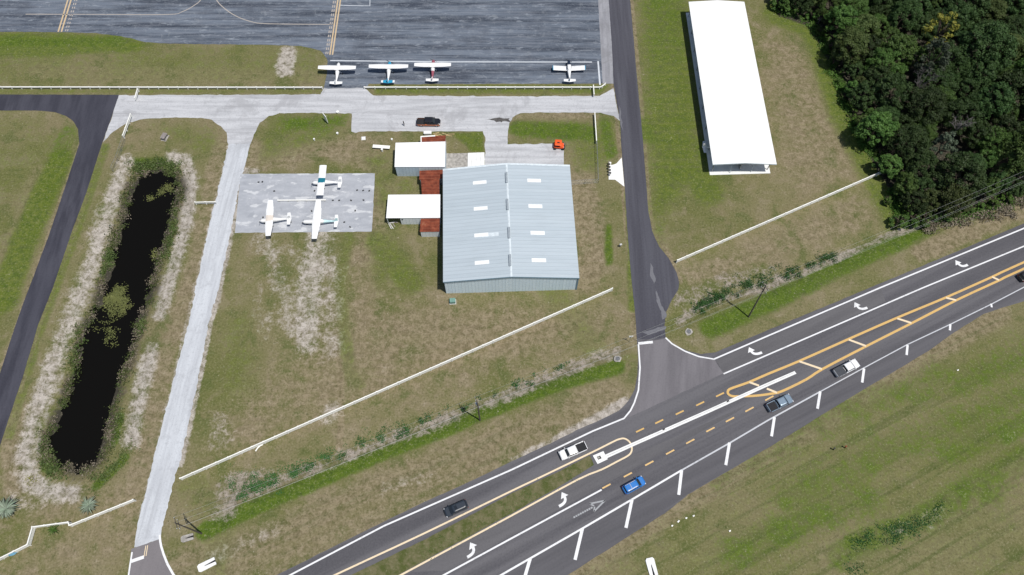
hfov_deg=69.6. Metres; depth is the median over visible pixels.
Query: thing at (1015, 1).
woodland tree
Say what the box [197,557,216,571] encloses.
culvert headwall
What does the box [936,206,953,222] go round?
bush
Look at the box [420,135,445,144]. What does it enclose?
rusty shed
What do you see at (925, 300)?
highway
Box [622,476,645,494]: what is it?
car
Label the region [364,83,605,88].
rail fence
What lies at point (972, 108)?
woodland tree
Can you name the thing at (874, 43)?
woodland tree
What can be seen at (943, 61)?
grey green tree
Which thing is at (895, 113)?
woodland tree
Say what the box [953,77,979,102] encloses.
woodland tree
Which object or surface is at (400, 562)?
median strip
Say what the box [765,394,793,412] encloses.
pickup truck
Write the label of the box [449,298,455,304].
utility cabinet
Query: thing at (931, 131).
woodland tree
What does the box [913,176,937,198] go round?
woodland tree
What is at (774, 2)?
bush
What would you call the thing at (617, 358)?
drain inlet
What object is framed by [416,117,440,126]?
pickup truck
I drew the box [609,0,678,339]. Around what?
side road
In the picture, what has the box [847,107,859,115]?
bush
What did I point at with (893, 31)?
woodland tree
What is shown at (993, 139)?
woodland tree
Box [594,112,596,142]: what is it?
rail fence
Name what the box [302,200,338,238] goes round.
airplane
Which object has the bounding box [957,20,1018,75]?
woodland tree
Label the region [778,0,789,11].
woodland tree
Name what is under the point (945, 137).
grey green tree
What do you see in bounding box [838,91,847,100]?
bush
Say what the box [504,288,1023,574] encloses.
paved shoulder
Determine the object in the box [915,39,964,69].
woodland tree
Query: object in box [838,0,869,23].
woodland tree
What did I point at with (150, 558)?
entry road
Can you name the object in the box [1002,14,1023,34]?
woodland tree
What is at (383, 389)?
rail fence
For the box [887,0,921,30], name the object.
woodland tree
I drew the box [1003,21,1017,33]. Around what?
woodland tree
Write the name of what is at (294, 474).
ditch weeds
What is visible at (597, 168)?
chain link fence
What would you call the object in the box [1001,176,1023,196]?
woodland tree
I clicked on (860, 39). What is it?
woodland tree
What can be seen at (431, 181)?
rusty shed
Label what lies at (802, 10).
woodland tree
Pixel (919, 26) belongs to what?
woodland tree
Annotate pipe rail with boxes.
[277,199,325,201]
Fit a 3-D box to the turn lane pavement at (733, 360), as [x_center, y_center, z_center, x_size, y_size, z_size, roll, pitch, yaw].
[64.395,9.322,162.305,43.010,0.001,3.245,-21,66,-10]
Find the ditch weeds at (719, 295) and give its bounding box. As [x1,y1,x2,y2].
[692,251,838,313]
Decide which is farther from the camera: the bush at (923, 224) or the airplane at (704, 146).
the airplane at (704, 146)
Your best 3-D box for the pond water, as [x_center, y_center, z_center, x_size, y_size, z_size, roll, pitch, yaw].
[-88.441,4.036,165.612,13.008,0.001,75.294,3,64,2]
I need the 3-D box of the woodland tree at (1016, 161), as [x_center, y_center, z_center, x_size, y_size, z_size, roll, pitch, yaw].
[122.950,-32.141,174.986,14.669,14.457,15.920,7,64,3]
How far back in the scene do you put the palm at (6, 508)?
144.19 m
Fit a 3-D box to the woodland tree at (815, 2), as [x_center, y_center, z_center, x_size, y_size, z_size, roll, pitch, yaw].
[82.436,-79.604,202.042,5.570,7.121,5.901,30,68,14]
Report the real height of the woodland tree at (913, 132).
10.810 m
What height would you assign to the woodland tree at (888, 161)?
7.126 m
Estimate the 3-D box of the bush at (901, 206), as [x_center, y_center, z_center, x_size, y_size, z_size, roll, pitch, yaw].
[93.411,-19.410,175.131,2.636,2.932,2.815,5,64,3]
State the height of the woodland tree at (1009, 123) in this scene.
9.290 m
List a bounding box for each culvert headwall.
[181,533,193,542]
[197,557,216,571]
[645,557,657,574]
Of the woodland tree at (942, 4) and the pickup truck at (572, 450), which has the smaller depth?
the pickup truck at (572, 450)
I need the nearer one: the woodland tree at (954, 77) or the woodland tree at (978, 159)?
the woodland tree at (978, 159)
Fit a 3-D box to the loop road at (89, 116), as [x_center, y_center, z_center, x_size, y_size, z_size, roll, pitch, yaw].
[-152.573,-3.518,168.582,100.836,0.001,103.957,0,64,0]
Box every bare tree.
[915,66,937,88]
[944,114,976,144]
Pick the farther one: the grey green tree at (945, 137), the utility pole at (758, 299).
the grey green tree at (945, 137)
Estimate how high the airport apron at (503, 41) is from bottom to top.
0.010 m
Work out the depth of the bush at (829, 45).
196.57 m
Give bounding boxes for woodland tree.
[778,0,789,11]
[789,0,813,13]
[805,0,819,6]
[815,0,843,15]
[821,8,834,26]
[823,4,858,38]
[831,26,869,64]
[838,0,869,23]
[841,24,865,48]
[841,60,864,78]
[844,80,857,95]
[847,80,878,108]
[851,33,882,64]
[853,76,865,89]
[854,110,900,146]
[855,114,867,123]
[856,13,881,37]
[862,107,876,114]
[863,47,908,77]
[863,64,891,94]
[864,12,889,33]
[865,4,890,26]
[868,0,905,14]
[871,105,901,123]
[871,154,903,177]
[874,72,913,110]
[878,26,899,48]
[879,32,924,68]
[886,123,933,163]
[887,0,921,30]
[891,0,932,17]
[894,172,918,196]
[898,113,915,137]
[899,190,929,214]
[900,84,949,128]
[904,150,940,178]
[907,115,937,144]
[910,14,938,40]
[913,64,956,101]
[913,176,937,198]
[914,188,943,211]
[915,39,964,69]
[918,84,958,123]
[923,8,948,29]
[929,0,943,8]
[932,0,956,9]
[933,151,988,203]
[934,74,962,95]
[936,1,978,36]
[936,183,972,217]
[943,98,984,134]
[945,0,992,21]
[951,56,976,82]
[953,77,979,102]
[955,151,987,175]
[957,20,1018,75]
[960,57,1004,92]
[961,120,994,149]
[963,91,989,106]
[968,18,994,45]
[972,80,1016,119]
[972,149,999,168]
[975,125,1014,160]
[976,0,1007,20]
[980,176,1000,197]
[982,62,1018,80]
[986,113,1023,145]
[987,171,1013,190]
[990,68,1023,113]
[991,33,1023,60]
[991,163,1015,181]
[997,126,1023,175]
[998,104,1020,119]
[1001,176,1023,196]
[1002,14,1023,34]
[1003,0,1023,15]
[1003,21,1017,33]
[1009,58,1023,92]
[1012,0,1023,14]
[1018,87,1023,113]
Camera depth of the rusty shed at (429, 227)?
171.12 m
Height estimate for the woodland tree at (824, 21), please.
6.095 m
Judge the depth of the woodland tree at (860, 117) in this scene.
184.24 m
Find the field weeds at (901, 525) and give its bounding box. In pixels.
[844,500,951,574]
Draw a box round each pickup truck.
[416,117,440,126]
[558,441,587,459]
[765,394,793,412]
[833,359,859,376]
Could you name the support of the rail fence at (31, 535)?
on the ground at (302, 326)
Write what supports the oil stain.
on the taxiway at (238, 119)
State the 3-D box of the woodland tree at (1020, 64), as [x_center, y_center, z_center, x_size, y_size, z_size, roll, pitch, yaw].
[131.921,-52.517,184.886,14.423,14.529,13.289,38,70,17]
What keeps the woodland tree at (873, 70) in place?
on the ground at (302, 326)
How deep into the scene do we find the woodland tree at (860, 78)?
188.39 m
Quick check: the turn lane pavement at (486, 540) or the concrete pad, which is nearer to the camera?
the turn lane pavement at (486, 540)
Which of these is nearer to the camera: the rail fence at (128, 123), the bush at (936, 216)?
the bush at (936, 216)
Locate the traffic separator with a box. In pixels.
[593,371,795,463]
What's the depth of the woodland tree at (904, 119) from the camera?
179.99 m
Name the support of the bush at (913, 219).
on the ground at (302, 326)
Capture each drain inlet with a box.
[614,356,621,361]
[685,328,692,335]
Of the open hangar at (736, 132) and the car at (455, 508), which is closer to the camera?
the car at (455, 508)
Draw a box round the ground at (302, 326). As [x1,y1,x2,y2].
[0,0,1023,574]
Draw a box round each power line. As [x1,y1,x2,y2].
[178,397,476,526]
[481,284,760,405]
[763,173,1020,287]
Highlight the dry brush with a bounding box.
[921,194,1023,234]
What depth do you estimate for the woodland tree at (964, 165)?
170.20 m
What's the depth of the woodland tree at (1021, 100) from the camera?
181.99 m
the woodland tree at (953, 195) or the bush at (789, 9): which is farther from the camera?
the bush at (789, 9)
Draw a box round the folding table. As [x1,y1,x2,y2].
[372,144,389,148]
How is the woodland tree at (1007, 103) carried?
on the ground at (302, 326)
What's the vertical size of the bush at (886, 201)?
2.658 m
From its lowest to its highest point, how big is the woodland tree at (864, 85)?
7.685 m
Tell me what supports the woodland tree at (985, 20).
on the ground at (302, 326)
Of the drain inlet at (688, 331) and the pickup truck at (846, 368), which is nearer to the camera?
the pickup truck at (846, 368)
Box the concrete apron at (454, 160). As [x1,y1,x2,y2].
[446,153,484,168]
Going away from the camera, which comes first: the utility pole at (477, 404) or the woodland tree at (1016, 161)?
the utility pole at (477, 404)
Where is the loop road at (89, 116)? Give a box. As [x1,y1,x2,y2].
[0,94,118,443]
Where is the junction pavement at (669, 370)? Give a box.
[625,338,722,418]
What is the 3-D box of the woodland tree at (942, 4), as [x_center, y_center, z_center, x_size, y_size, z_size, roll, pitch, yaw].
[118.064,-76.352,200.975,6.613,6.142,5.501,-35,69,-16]
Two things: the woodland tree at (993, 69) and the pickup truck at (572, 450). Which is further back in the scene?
the woodland tree at (993, 69)
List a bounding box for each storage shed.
[386,194,440,223]
[395,141,446,175]
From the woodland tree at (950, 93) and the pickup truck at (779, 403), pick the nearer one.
the pickup truck at (779, 403)
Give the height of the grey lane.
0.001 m
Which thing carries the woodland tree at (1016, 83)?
on the ground at (302, 326)
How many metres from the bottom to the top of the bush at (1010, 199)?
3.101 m
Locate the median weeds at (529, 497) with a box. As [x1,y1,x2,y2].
[421,470,577,558]
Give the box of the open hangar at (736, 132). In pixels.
[686,0,776,174]
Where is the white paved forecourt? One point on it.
(616, 171)
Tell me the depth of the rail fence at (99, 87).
191.44 m
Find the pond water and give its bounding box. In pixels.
[48,171,178,474]
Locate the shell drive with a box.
[134,143,249,546]
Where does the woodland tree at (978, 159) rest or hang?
on the ground at (302, 326)
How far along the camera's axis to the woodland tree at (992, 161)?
176.38 m
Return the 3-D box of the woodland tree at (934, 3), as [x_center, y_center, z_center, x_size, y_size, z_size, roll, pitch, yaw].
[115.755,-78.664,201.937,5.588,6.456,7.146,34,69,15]
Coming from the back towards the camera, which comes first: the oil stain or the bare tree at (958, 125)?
the oil stain
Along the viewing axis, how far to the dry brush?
174.58 m
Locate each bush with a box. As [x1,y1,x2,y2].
[46,525,57,534]
[769,0,782,9]
[782,2,795,14]
[805,10,818,20]
[815,25,824,35]
[824,39,834,51]
[827,56,839,66]
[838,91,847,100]
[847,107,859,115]
[874,148,887,155]
[883,196,894,204]
[888,214,908,228]
[899,202,910,210]
[906,211,920,227]
[914,211,933,227]
[930,208,941,221]
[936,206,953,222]
[964,204,974,213]
[985,199,1000,209]
[1002,194,1013,203]
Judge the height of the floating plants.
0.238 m
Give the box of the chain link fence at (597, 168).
[571,143,598,184]
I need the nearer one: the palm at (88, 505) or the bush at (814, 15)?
the palm at (88, 505)
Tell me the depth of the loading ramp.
182.09 m
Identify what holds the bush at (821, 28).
on the ground at (302, 326)
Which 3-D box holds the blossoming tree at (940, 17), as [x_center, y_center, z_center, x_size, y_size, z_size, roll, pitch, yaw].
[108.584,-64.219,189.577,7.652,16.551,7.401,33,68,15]
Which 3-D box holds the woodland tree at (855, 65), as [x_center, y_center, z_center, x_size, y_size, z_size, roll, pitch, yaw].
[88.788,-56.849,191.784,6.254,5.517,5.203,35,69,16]
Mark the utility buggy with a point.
(559, 144)
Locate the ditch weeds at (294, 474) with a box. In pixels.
[220,361,569,502]
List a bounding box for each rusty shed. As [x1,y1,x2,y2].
[419,170,442,193]
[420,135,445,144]
[420,218,439,236]
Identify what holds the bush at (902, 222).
on the ground at (302, 326)
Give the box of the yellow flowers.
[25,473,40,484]
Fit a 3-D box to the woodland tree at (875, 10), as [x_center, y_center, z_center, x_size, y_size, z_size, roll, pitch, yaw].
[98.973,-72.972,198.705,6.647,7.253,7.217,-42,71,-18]
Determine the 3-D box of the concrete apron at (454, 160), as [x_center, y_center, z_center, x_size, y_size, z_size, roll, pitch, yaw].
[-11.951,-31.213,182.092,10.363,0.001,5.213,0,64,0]
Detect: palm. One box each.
[0,496,19,518]
[79,495,98,514]
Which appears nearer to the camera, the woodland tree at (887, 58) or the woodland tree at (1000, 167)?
the woodland tree at (1000, 167)
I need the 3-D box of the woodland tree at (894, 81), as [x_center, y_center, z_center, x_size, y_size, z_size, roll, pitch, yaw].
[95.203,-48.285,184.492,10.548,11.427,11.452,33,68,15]
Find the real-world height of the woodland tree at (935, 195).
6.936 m
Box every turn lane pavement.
[410,404,747,571]
[716,289,885,372]
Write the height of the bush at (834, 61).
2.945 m
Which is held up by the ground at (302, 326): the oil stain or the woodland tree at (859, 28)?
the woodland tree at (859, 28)
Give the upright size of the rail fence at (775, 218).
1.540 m
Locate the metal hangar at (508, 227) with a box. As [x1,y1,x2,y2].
[443,163,578,292]
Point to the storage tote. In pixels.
(427, 132)
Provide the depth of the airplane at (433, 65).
192.74 m
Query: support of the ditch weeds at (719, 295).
on the ground at (302, 326)
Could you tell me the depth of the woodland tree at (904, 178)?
172.66 m
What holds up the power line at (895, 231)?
attached to the utility pole at (758, 299)
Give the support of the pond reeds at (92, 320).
on the ground at (302, 326)
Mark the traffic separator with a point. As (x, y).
(600, 457)
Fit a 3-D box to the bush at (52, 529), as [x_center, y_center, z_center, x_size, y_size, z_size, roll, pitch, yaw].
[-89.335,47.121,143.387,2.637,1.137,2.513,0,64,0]
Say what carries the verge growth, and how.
on the ground at (302, 326)
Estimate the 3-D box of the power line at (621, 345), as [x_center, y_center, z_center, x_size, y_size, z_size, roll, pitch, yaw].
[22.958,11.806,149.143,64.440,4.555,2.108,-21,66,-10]
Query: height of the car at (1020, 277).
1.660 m
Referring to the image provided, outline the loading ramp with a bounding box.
[468,152,484,165]
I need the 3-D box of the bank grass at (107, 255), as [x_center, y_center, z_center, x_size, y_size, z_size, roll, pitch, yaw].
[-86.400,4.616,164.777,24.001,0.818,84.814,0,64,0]
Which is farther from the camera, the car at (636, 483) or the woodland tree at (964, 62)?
the woodland tree at (964, 62)
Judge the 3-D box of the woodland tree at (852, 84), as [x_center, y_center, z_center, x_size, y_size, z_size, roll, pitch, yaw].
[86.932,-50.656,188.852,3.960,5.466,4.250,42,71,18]
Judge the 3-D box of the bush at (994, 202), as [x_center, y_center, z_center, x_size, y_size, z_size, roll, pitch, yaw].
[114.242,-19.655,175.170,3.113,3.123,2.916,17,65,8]
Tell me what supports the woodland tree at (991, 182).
on the ground at (302, 326)
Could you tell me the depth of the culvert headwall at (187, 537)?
142.88 m
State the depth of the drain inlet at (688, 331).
162.04 m
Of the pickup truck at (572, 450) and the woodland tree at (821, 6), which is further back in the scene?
the woodland tree at (821, 6)
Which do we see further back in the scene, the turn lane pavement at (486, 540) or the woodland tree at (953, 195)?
the woodland tree at (953, 195)
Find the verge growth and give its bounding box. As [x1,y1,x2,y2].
[773,4,1023,227]
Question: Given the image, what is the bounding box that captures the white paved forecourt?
[609,158,623,185]
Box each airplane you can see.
[259,200,290,235]
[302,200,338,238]
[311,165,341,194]
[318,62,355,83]
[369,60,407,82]
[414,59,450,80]
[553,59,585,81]
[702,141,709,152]
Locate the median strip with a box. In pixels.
[352,456,593,574]
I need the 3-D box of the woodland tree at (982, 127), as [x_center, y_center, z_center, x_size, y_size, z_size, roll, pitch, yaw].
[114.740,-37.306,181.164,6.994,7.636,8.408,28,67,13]
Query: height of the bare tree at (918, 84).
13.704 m
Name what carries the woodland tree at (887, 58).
on the ground at (302, 326)
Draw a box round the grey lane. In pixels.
[598,0,613,83]
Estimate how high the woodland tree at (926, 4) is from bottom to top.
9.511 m
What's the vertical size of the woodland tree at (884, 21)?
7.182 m
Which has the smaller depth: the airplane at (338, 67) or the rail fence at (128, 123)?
the rail fence at (128, 123)
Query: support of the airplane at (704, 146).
on the ground at (302, 326)
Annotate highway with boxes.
[277,224,1023,574]
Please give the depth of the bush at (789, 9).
202.54 m
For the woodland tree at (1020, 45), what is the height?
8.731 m
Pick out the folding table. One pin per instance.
(382, 146)
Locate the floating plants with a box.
[93,180,174,347]
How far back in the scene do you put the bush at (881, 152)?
181.50 m
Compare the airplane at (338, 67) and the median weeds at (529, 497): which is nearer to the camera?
the median weeds at (529, 497)
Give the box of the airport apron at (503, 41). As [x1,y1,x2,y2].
[0,0,601,88]
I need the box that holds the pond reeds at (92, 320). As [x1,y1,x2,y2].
[38,160,188,480]
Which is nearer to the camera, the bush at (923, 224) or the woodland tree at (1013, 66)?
the bush at (923, 224)
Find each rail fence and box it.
[0,86,322,89]
[0,499,136,559]
[122,113,132,138]
[179,287,612,479]
[194,201,216,204]
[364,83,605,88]
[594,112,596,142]
[676,172,880,262]
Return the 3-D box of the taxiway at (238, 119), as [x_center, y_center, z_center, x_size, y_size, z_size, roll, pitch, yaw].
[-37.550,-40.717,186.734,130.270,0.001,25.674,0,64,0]
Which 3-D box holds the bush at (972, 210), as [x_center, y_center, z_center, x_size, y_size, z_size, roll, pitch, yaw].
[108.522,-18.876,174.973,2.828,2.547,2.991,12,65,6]
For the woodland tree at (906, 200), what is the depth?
171.37 m
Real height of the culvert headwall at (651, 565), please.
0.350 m
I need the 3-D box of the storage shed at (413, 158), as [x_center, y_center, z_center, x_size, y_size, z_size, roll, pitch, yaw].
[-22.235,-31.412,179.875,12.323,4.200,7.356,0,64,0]
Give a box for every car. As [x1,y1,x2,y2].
[444,499,468,516]
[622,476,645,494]
[1017,272,1023,281]
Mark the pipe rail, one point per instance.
(297, 200)
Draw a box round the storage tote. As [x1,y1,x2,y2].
[424,131,431,134]
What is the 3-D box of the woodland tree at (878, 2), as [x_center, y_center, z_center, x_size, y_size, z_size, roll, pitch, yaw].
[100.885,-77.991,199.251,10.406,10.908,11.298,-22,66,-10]
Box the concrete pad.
[235,173,374,232]
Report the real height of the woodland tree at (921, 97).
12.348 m
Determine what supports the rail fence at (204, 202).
on the ground at (302, 326)
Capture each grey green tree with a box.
[913,38,951,77]
[929,131,958,156]
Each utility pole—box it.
[173,517,201,534]
[475,398,480,420]
[748,282,768,317]
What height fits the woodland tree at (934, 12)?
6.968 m
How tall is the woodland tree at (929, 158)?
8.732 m
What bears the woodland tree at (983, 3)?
on the ground at (302, 326)
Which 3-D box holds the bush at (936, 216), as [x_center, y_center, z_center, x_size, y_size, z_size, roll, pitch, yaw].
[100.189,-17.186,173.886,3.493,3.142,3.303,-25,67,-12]
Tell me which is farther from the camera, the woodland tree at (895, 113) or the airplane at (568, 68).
the airplane at (568, 68)
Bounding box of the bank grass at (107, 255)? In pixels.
[34,154,183,498]
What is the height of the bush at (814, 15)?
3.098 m
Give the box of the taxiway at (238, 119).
[104,88,619,164]
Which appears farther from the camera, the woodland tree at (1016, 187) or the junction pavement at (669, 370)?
the woodland tree at (1016, 187)
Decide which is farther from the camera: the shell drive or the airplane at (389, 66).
the airplane at (389, 66)
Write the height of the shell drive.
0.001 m
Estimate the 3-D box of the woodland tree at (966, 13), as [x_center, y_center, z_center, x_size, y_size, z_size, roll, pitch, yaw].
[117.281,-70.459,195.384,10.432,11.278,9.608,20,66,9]
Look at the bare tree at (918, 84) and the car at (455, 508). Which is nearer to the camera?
the car at (455, 508)
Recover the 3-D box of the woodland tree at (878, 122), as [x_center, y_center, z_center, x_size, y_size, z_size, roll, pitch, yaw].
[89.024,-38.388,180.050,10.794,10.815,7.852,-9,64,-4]
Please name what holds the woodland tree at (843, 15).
on the ground at (302, 326)
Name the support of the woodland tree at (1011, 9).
on the ground at (302, 326)
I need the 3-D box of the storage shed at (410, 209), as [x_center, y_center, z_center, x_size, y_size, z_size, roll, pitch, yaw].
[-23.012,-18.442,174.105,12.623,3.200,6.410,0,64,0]
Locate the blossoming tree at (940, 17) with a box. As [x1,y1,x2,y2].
[919,11,959,59]
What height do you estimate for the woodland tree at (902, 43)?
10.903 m
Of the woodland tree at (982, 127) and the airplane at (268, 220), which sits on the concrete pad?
the airplane at (268, 220)
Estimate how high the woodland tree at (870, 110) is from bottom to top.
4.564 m
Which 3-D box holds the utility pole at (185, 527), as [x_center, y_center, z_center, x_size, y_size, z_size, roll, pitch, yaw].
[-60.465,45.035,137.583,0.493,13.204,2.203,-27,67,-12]
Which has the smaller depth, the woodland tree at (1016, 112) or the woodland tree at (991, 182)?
the woodland tree at (991, 182)
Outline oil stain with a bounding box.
[490,117,509,121]
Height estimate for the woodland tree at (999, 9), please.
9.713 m
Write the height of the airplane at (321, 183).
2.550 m
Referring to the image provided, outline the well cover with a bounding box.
[160,132,168,141]
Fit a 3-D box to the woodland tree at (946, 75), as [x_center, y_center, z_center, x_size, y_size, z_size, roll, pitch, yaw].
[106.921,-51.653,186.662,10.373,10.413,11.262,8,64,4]
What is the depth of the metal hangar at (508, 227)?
165.77 m
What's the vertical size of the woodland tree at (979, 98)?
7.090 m
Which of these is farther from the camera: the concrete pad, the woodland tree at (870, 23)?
the woodland tree at (870, 23)
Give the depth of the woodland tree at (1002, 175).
174.48 m
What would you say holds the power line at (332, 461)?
attached to the utility pole at (185, 527)
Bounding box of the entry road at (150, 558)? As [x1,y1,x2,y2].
[128,535,174,574]
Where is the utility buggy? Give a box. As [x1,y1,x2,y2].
[553,139,564,149]
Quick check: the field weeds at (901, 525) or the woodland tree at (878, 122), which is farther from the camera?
the woodland tree at (878, 122)
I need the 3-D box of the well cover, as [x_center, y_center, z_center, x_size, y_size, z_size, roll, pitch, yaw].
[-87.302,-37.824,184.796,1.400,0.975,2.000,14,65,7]

